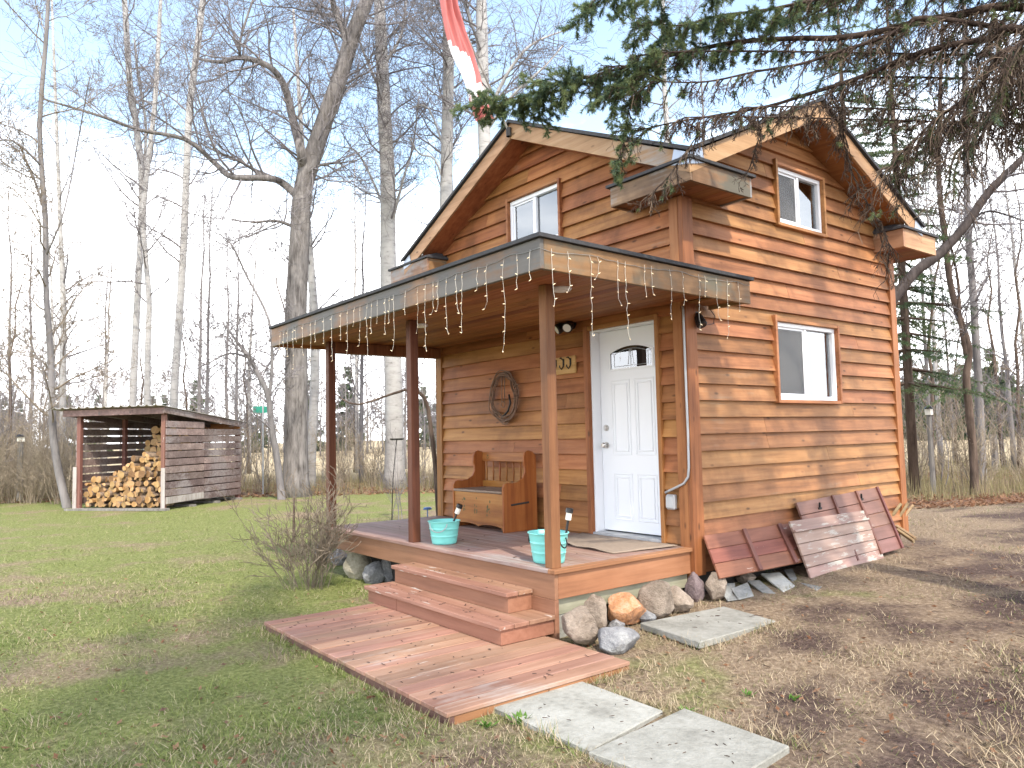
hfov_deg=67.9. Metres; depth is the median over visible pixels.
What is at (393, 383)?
birch tree
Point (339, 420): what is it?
tree
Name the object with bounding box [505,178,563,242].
window
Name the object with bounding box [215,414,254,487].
shrub
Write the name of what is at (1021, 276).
bare tree
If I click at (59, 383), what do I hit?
bare tree
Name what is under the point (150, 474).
firewood log
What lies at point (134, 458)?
firewood log
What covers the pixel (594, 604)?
rock
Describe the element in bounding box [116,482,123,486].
firewood log
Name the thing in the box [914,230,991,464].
bare tree
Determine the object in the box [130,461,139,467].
firewood log
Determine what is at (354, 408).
bare tree
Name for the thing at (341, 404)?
spruce
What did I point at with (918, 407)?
spruce
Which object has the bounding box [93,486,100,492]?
firewood log
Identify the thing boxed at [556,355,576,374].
coat hook rack
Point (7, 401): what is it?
shrub
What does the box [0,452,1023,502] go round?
tall dry grass
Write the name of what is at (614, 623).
rock
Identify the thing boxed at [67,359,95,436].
tree
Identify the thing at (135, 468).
firewood log
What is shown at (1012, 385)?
spruce
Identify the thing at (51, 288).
woodland birch
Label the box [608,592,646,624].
rock
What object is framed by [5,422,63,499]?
shrub
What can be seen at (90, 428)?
spruce
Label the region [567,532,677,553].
door mat
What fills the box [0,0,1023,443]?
sky
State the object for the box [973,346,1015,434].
spruce
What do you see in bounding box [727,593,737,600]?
slate tile
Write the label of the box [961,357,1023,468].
shrub
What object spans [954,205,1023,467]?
bare tree
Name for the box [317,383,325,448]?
tree
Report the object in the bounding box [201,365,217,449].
tree
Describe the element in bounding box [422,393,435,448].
tree
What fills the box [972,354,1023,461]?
shrub
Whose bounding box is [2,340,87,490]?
shrub
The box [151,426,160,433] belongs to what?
firewood log
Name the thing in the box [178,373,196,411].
tree
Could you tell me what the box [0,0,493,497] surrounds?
forked tree
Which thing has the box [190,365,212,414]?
tree
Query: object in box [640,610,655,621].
rock
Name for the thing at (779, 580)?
slate tile
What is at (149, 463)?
firewood log
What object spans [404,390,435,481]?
shrub
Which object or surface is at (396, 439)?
bird feeder
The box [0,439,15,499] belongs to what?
shrub
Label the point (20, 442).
fence post
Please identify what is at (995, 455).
fence post
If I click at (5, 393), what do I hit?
tree
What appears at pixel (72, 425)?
spruce
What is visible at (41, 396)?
tree
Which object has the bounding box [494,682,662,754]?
paving slab
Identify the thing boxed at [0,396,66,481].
shrub
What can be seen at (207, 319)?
bare tree
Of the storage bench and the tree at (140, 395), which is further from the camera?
the tree at (140, 395)
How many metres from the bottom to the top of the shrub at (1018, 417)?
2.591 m
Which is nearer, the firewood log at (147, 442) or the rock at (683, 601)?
the rock at (683, 601)
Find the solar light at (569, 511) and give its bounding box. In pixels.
[565,507,572,532]
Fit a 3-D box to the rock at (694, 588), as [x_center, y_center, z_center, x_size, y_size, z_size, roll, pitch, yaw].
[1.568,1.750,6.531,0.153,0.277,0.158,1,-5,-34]
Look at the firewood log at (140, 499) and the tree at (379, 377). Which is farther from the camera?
the tree at (379, 377)
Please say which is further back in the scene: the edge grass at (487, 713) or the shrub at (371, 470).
the shrub at (371, 470)
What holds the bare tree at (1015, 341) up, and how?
on the ground at (910, 611)
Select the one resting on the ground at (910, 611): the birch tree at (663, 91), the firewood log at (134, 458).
the birch tree at (663, 91)
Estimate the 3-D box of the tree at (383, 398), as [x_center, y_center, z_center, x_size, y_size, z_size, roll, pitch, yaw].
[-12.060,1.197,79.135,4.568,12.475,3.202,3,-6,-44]
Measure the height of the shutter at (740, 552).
0.360 m
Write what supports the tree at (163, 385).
on the ground at (910, 611)
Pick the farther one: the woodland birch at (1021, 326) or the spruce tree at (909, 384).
the woodland birch at (1021, 326)
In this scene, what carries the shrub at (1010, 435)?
on the ground at (910, 611)
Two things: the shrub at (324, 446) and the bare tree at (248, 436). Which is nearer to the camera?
the shrub at (324, 446)
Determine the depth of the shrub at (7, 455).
22.06 m
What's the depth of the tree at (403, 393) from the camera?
85.90 m
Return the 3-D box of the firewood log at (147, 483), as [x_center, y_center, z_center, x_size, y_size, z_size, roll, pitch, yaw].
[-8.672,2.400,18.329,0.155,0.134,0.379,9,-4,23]
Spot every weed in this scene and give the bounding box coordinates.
[476,719,499,727]
[504,709,530,724]
[679,704,697,712]
[741,688,757,696]
[789,693,800,700]
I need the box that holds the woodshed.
[50,404,247,510]
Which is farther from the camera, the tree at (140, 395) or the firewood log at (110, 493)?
the tree at (140, 395)
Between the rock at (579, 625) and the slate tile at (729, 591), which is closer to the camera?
the rock at (579, 625)
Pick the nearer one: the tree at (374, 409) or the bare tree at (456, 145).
the bare tree at (456, 145)
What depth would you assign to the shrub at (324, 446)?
31.55 m
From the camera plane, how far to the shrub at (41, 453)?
22.98 m
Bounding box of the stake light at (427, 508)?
[423,507,431,516]
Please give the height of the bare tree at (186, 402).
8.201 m
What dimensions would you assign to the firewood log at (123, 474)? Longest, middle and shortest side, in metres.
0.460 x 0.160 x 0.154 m
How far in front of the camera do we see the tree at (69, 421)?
85.99 m
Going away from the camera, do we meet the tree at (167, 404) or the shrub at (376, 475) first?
the shrub at (376, 475)
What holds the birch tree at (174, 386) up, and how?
on the ground at (910, 611)
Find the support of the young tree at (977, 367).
on the ground at (910, 611)
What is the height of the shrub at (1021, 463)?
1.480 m
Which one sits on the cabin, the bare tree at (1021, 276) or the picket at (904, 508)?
the picket at (904, 508)
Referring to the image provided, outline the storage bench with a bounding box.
[452,450,537,532]
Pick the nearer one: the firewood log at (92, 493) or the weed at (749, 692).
the weed at (749, 692)
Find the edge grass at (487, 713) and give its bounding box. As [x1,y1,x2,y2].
[252,569,823,767]
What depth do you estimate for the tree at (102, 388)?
84.22 m
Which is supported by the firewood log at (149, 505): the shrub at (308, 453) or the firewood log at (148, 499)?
the firewood log at (148, 499)
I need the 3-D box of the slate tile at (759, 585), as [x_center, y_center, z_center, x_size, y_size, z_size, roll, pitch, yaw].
[2.206,1.801,6.724,0.122,0.065,0.350,-1,-4,-5]
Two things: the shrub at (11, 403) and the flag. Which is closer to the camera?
the flag
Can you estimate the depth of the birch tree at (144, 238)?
28.91 m
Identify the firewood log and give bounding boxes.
[83,491,89,496]
[89,491,95,496]
[91,476,97,482]
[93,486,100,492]
[96,476,109,482]
[96,492,104,497]
[97,501,108,506]
[107,490,119,497]
[110,481,116,487]
[113,487,123,492]
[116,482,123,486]
[116,496,123,501]
[119,472,128,477]
[121,502,131,507]
[127,481,136,487]
[127,492,134,496]
[127,497,135,501]
[128,476,135,481]
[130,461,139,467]
[131,455,142,461]
[132,466,140,471]
[135,486,148,492]
[136,481,144,486]
[136,495,145,503]
[138,471,146,477]
[140,466,154,470]
[144,446,150,451]
[144,481,154,485]
[145,440,152,445]
[145,452,156,456]
[145,496,159,503]
[146,461,153,466]
[146,471,153,476]
[147,486,155,491]
[147,491,158,496]
[147,502,155,507]
[150,446,156,451]
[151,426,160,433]
[151,439,157,445]
[154,471,160,476]
[154,481,168,486]
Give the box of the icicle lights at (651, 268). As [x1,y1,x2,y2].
[279,248,749,373]
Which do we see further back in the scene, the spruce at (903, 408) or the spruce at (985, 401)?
the spruce at (903, 408)
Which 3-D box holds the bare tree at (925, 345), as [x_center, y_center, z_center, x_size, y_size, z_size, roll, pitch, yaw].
[16.517,-3.662,31.247,4.622,14.334,3.143,-4,-5,33]
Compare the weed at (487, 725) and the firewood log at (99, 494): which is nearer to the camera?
the weed at (487, 725)
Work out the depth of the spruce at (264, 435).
139.68 m
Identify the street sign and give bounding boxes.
[253,401,266,493]
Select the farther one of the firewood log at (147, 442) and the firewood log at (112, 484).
the firewood log at (147, 442)
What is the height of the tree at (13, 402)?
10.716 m
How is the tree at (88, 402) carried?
on the ground at (910, 611)
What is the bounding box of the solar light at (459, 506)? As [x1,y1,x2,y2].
[453,503,462,520]
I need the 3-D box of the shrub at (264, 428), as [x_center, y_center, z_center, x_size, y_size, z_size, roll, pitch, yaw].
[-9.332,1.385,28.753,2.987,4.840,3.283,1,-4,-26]
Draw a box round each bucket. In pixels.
[428,518,459,544]
[527,529,568,563]
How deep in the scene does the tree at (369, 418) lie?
121.40 m
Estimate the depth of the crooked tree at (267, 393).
20.42 m
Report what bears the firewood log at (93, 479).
on the firewood log
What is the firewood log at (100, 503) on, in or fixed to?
on the ground at (910, 611)
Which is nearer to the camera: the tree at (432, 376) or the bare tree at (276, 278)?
the bare tree at (276, 278)
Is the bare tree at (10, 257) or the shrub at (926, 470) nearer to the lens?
the shrub at (926, 470)
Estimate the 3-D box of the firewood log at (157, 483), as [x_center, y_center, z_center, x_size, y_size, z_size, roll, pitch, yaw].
[-8.408,2.414,18.267,0.155,0.149,0.432,-13,-9,7]
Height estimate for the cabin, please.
5.145 m
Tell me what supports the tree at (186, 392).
on the ground at (910, 611)
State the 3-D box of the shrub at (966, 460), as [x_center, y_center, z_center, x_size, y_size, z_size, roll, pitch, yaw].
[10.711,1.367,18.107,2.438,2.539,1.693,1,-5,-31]
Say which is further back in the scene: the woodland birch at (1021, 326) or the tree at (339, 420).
the tree at (339, 420)
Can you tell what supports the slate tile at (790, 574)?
on the ground at (910, 611)
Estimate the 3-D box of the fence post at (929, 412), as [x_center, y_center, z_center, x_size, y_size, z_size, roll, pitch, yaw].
[9.806,1.556,17.783,0.206,2.124,0.206,-1,-4,1]
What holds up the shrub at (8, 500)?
on the ground at (910, 611)
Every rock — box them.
[330,549,346,565]
[343,552,371,578]
[362,561,384,583]
[381,559,392,581]
[561,605,598,645]
[584,594,606,628]
[598,626,639,654]
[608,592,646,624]
[608,619,624,626]
[637,580,674,619]
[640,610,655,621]
[671,585,693,612]
[685,572,704,601]
[704,572,726,600]
[735,573,755,582]
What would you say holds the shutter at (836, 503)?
on the ground at (910, 611)
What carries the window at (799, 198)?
in the cabin
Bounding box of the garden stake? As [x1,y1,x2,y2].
[292,498,294,542]
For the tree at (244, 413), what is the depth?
76.23 m
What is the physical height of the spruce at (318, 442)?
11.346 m
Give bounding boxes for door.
[599,324,660,535]
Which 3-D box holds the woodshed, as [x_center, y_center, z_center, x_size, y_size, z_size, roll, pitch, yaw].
[-9.240,1.875,19.778,3.148,2.509,3.641,-2,-4,13]
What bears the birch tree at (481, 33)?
on the ground at (910, 611)
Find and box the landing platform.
[264,603,629,726]
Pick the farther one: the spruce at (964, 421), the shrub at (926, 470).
the spruce at (964, 421)
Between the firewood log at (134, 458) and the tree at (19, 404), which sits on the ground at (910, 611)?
the tree at (19, 404)
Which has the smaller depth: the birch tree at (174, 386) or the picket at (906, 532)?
the picket at (906, 532)
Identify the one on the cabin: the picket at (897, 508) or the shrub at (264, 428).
the picket at (897, 508)
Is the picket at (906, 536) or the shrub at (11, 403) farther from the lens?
the shrub at (11, 403)
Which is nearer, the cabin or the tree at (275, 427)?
the cabin
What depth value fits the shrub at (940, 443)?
19.72 m
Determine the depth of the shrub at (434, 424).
29.10 m
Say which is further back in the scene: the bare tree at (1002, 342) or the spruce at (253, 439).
the spruce at (253, 439)
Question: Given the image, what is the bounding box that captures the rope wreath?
[488,370,518,424]
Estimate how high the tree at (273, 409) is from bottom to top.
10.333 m
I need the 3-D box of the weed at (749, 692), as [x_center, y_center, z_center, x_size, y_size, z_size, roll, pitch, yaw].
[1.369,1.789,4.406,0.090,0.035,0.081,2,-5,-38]
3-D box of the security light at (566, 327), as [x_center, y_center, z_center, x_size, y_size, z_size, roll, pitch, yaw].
[0.566,-0.604,7.931,0.190,0.161,0.262,2,-5,-38]
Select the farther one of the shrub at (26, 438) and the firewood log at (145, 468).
the shrub at (26, 438)
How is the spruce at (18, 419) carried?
on the ground at (910, 611)
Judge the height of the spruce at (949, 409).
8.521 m
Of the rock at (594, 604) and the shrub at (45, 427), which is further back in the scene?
the shrub at (45, 427)
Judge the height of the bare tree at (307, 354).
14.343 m
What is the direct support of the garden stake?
on the ground at (910, 611)
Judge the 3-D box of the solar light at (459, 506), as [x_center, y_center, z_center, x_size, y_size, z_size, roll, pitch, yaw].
[-0.522,1.249,7.265,0.118,0.216,0.062,-3,-4,25]
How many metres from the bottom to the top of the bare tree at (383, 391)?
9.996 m
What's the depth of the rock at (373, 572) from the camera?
8.21 m
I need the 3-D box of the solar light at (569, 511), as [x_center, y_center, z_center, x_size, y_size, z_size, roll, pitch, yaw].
[0.456,1.112,6.054,0.080,0.255,0.064,2,-5,-38]
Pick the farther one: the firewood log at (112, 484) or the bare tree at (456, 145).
the bare tree at (456, 145)
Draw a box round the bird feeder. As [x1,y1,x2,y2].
[390,438,403,519]
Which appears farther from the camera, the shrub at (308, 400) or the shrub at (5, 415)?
the shrub at (308, 400)
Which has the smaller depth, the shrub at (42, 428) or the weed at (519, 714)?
the weed at (519, 714)
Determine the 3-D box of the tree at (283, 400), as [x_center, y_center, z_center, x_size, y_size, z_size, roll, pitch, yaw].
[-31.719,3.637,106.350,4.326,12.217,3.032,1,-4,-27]
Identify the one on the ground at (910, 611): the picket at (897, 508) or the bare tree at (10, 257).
the bare tree at (10, 257)
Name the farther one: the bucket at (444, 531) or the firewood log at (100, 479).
the firewood log at (100, 479)
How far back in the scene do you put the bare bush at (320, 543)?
7.96 m
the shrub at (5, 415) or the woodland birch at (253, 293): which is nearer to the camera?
the shrub at (5, 415)
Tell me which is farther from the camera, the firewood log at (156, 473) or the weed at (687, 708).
the firewood log at (156, 473)
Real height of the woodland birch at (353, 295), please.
15.699 m
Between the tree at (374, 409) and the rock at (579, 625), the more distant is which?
the tree at (374, 409)
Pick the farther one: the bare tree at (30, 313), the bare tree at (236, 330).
the bare tree at (30, 313)
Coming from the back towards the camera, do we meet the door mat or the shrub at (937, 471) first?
the shrub at (937, 471)
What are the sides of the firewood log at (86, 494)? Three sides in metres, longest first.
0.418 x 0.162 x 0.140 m
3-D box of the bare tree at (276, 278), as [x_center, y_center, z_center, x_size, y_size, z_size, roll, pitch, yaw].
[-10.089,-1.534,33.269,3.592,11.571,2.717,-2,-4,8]
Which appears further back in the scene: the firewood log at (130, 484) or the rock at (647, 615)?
the firewood log at (130, 484)
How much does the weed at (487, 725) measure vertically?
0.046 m
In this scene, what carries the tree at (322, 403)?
on the ground at (910, 611)
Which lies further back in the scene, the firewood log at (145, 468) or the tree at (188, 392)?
the tree at (188, 392)
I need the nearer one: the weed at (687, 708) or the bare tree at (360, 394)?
the weed at (687, 708)
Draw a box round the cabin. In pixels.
[268,97,938,645]
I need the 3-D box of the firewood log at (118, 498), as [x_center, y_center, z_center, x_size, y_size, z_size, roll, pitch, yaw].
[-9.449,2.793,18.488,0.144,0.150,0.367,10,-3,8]
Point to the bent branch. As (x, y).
(432, 438)
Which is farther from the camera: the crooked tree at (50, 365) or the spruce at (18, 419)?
the spruce at (18, 419)
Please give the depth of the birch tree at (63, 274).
25.96 m
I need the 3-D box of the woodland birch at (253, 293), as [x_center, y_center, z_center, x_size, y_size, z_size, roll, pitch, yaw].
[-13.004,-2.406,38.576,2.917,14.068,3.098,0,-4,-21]
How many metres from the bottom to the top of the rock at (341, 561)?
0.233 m
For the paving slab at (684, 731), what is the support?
on the ground at (910, 611)
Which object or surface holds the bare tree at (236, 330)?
on the ground at (910, 611)
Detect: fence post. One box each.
[14,434,26,500]
[924,405,936,493]
[990,434,999,470]
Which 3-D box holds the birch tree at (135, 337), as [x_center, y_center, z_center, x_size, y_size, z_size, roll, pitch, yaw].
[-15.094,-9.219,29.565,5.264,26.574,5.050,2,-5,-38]
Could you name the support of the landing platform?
on the ground at (910, 611)
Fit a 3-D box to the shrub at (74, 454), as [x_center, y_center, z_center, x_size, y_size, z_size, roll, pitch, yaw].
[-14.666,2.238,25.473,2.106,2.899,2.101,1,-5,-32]
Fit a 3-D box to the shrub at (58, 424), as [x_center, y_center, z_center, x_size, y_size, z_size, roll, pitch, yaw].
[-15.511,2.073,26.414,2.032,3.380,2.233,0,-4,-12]
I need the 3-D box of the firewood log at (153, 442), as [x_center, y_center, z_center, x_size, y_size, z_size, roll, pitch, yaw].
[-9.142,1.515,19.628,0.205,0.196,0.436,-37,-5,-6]
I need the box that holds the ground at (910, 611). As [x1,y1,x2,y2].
[0,437,1023,767]
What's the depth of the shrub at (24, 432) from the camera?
25.54 m
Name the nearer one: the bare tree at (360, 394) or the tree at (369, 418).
the bare tree at (360, 394)
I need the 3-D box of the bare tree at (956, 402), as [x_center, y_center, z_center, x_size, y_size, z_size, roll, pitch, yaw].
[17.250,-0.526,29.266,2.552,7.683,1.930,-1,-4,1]
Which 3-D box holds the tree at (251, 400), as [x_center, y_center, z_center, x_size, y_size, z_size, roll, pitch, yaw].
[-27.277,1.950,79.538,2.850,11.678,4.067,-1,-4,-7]
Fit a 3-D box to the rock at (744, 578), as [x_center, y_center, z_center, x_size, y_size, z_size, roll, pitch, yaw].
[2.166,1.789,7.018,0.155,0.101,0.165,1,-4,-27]
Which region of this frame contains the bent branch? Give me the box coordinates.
[336,389,437,515]
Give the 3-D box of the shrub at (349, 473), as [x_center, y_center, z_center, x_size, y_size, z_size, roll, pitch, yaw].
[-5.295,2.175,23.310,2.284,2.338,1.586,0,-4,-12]
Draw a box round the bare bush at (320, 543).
[212,467,368,589]
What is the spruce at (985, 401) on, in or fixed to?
on the ground at (910, 611)
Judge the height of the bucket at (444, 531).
0.218 m
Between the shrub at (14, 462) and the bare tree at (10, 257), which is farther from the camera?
the bare tree at (10, 257)
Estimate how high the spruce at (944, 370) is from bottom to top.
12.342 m
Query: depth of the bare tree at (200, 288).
41.50 m
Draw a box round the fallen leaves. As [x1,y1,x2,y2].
[0,469,1023,762]
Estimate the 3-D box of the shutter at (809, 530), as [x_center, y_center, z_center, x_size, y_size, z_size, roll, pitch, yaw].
[3.289,1.591,7.628,1.470,0.530,0.236,2,-5,-38]
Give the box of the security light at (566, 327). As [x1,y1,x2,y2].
[555,321,575,333]
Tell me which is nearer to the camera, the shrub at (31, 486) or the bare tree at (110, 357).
the shrub at (31, 486)
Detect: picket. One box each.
[892,503,901,515]
[895,524,916,540]
[897,528,914,542]
[900,502,908,516]
[906,504,913,515]
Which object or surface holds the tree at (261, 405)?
on the ground at (910, 611)
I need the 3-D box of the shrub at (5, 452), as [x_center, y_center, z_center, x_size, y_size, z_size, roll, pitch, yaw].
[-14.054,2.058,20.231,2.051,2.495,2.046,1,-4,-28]
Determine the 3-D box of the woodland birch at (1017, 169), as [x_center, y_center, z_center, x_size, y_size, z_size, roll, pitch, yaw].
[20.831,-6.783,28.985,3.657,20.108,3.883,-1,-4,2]
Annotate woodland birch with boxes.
[14,178,83,463]
[86,222,144,472]
[226,206,282,468]
[276,175,333,372]
[320,146,381,472]
[904,158,970,467]
[977,119,1023,375]
[999,12,1023,287]
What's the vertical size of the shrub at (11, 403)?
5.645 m
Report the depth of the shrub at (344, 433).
29.27 m
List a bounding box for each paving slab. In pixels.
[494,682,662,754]
[589,708,788,767]
[641,607,774,648]
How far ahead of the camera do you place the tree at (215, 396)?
103.39 m
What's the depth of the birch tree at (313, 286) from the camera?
25.38 m
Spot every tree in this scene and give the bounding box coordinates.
[0,0,181,507]
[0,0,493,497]
[0,176,16,376]
[0,179,42,423]
[0,244,44,493]
[0,343,18,441]
[1,185,58,446]
[2,373,23,457]
[5,368,39,437]
[17,0,136,449]
[20,316,77,438]
[23,346,47,449]
[41,310,85,443]
[41,334,77,432]
[49,0,205,449]
[57,341,88,452]
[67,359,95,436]
[70,0,193,457]
[78,377,100,458]
[81,234,142,472]
[85,363,109,451]
[88,350,126,436]
[102,360,129,457]
[119,362,143,436]
[120,0,252,407]
[125,298,167,449]
[136,375,154,436]
[137,185,311,499]
[139,351,170,429]
[142,382,166,435]
[155,157,251,449]
[158,365,190,402]
[159,293,214,413]
[159,362,179,405]
[165,168,235,442]
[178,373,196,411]
[180,374,194,409]
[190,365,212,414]
[194,188,277,455]
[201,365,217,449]
[202,207,253,455]
[209,380,220,423]
[215,301,275,473]
[228,374,243,428]
[231,367,259,457]
[234,351,264,437]
[242,222,325,436]
[252,1,379,486]
[254,367,268,449]
[257,367,283,453]
[266,392,279,451]
[272,368,284,452]
[273,264,343,411]
[291,0,461,489]
[317,365,325,455]
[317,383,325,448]
[320,374,344,429]
[321,172,404,482]
[336,354,365,455]
[336,363,351,450]
[338,355,371,472]
[345,0,507,206]
[347,355,384,453]
[360,288,429,435]
[363,391,376,447]
[364,370,384,448]
[371,0,615,155]
[377,364,404,425]
[379,358,434,468]
[394,1,502,238]
[402,367,423,436]
[418,358,435,449]
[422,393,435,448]
[430,359,435,430]
[608,0,727,142]
[670,1,731,140]
[793,0,957,334]
[849,1,1023,495]
[894,0,1023,484]
[894,134,972,464]
[895,118,1023,303]
[897,166,979,477]
[900,0,1023,495]
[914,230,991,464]
[940,272,985,462]
[954,145,1023,470]
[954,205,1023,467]
[971,164,1023,470]
[977,119,1023,407]
[993,174,1023,384]
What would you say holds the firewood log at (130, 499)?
on the firewood log
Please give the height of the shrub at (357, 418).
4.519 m
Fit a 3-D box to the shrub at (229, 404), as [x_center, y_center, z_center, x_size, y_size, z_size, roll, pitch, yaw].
[-10.217,1.099,27.771,3.221,5.327,3.540,1,-5,-34]
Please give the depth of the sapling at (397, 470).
14.33 m
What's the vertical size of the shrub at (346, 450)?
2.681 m
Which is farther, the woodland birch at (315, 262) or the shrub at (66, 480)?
the woodland birch at (315, 262)
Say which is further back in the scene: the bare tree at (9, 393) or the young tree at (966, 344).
the bare tree at (9, 393)
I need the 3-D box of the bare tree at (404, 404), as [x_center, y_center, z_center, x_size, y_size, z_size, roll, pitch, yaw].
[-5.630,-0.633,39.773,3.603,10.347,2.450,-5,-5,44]
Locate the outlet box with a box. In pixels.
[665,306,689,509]
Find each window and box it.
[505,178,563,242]
[764,158,827,237]
[771,315,842,403]
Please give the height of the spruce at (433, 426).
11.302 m
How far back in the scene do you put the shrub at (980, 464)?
17.77 m
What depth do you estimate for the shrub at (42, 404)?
29.65 m
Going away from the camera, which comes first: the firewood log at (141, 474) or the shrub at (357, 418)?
the firewood log at (141, 474)
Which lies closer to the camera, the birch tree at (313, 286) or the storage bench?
the storage bench
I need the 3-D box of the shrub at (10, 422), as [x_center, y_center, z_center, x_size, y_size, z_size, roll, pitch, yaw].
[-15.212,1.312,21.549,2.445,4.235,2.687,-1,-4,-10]
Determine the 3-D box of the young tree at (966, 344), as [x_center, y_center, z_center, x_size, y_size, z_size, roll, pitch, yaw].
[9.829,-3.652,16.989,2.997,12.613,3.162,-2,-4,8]
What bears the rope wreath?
attached to the cabin
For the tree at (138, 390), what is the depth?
76.04 m
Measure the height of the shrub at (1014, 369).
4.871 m
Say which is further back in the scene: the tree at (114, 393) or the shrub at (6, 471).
the tree at (114, 393)
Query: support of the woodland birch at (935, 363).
on the ground at (910, 611)
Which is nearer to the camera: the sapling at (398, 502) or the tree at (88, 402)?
the sapling at (398, 502)
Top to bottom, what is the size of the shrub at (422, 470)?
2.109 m
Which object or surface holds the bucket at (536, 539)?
on the cabin
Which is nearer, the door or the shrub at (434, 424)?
the door
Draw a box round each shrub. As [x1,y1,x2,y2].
[0,311,68,479]
[0,353,15,452]
[0,366,80,482]
[0,378,99,497]
[0,382,25,435]
[0,394,30,465]
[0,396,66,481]
[0,397,62,492]
[0,402,68,488]
[0,413,34,500]
[0,417,43,492]
[0,428,22,485]
[0,429,44,497]
[0,433,54,503]
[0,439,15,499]
[0,443,52,503]
[1,390,92,482]
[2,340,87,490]
[4,431,49,494]
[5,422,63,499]
[6,422,100,504]
[12,385,121,499]
[12,440,72,503]
[23,425,71,497]
[25,398,73,486]
[32,396,83,466]
[33,396,98,491]
[36,439,75,497]
[45,393,119,496]
[47,427,99,483]
[182,349,276,461]
[189,383,281,488]
[190,330,284,488]
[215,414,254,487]
[230,358,284,481]
[240,418,308,492]
[258,353,344,450]
[264,415,338,471]
[308,419,374,490]
[316,414,343,477]
[319,421,365,480]
[320,389,378,480]
[322,416,369,482]
[336,364,384,481]
[336,416,384,487]
[339,414,407,484]
[345,362,426,479]
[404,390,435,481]
[405,425,436,488]
[406,359,436,450]
[899,348,952,469]
[900,364,961,478]
[902,347,985,485]
[902,379,963,478]
[903,402,967,489]
[924,390,1017,491]
[928,401,1017,491]
[936,344,1023,473]
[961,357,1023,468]
[961,391,1023,475]
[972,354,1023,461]
[990,347,1023,399]
[999,424,1023,451]
[1000,430,1023,485]
[1002,386,1023,452]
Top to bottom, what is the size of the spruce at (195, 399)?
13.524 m
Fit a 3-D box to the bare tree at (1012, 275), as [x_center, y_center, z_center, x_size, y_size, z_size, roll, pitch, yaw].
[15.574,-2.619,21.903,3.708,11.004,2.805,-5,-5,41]
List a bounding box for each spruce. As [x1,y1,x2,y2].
[5,402,23,453]
[49,387,75,453]
[87,395,112,450]
[188,378,210,442]
[241,403,260,452]
[256,413,267,447]
[308,380,325,451]
[336,366,366,450]
[419,386,429,446]
[426,396,435,445]
[449,0,1023,299]
[900,380,905,430]
[901,386,905,438]
[903,371,936,440]
[924,351,949,437]
[942,373,965,439]
[947,364,987,439]
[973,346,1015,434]
[975,372,1005,439]
[1005,375,1023,436]
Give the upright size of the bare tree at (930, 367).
8.951 m
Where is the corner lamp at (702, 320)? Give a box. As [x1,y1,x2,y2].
[694,310,714,327]
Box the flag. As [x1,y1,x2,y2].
[440,0,510,137]
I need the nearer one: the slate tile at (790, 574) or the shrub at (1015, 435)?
the slate tile at (790, 574)
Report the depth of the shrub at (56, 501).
20.66 m
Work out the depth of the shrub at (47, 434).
25.35 m
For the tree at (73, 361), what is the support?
on the ground at (910, 611)
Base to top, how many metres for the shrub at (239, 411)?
5.397 m
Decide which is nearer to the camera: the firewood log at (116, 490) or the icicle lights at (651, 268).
the icicle lights at (651, 268)
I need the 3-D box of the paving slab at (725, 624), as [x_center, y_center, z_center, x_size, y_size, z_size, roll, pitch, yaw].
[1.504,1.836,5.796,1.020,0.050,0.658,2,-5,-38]
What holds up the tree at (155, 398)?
on the ground at (910, 611)
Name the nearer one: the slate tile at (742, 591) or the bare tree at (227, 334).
the slate tile at (742, 591)
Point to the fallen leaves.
(989, 500)
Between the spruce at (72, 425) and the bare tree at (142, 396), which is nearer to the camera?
the bare tree at (142, 396)
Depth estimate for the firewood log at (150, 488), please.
18.18 m
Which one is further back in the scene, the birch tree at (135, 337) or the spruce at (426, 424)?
the spruce at (426, 424)
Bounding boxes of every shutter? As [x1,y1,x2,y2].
[703,523,802,578]
[788,511,883,577]
[795,486,903,564]
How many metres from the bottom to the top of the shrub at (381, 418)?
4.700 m
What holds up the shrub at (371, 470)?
on the ground at (910, 611)
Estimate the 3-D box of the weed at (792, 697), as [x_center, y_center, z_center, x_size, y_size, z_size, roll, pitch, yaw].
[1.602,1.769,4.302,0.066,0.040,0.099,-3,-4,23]
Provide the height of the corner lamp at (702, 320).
0.213 m
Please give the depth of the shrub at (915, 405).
25.33 m
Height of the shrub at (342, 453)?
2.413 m
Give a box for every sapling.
[375,422,430,518]
[376,455,406,518]
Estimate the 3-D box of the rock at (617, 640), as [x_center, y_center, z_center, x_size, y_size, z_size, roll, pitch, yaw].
[0.758,1.813,5.372,0.293,0.203,0.269,-1,-4,0]
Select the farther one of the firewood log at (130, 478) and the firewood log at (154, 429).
the firewood log at (154, 429)
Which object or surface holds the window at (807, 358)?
in the cabin
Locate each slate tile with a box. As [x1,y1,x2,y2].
[724,583,734,599]
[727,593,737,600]
[732,583,753,599]
[747,580,774,593]
[761,572,794,591]
[784,569,796,580]
[801,583,821,590]

